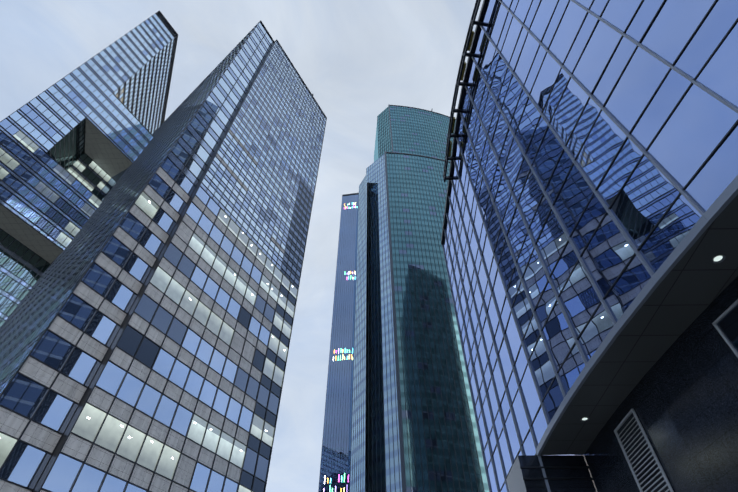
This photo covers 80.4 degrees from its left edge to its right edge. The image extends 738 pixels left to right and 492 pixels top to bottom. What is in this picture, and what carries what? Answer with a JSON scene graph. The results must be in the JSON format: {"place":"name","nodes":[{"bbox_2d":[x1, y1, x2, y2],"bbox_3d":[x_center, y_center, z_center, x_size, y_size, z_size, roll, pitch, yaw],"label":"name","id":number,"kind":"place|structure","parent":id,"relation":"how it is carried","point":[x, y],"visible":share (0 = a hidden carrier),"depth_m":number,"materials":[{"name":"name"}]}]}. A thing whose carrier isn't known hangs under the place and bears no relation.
{"place":"outdoors","nodes":[
{"label":"outdoors","id":0,"kind":"place"},
{"bbox_2d":[0,0,482,491],"label":"sky","id":1,"kind":"structure","parent":0,"point":[357,59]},
{"bbox_2d":[318,193,358,491],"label":"thin tower","id":2,"kind":"structure","parent":0,"point":[333,476],"depth_m":269.54,"materials":[{"name":"blue glass"}]},
{"bbox_2d":[347,105,488,491],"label":"central tower","id":3,"kind":"structure","parent":0,"point":[412,425],"depth_m":142.50,"materials":[{"name":"teal glass"}]},
{"bbox_2d":[441,0,737,491],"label":"building","id":4,"kind":"structure","parent":0,"point":[589,240],"depth_m":15.56,"materials":[{"name":"blue glass"}]},
{"bbox_3d":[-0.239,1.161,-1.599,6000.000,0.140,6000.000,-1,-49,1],"label":"ground","id":5,"kind":"structure","parent":0,"visible":0},
{"bbox_2d":[0,11,177,326],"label":"tower","id":6,"kind":"structure","parent":5,"relation":"on","point":[74,143],"depth_m":106.81,"materials":[{"name":"blue glass"}]},
{"bbox_2d":[0,20,326,491],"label":"tower","id":7,"kind":"structure","parent":5,"relation":"on","point":[146,330],"depth_m":59.84,"materials":[{"name":"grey glass"}]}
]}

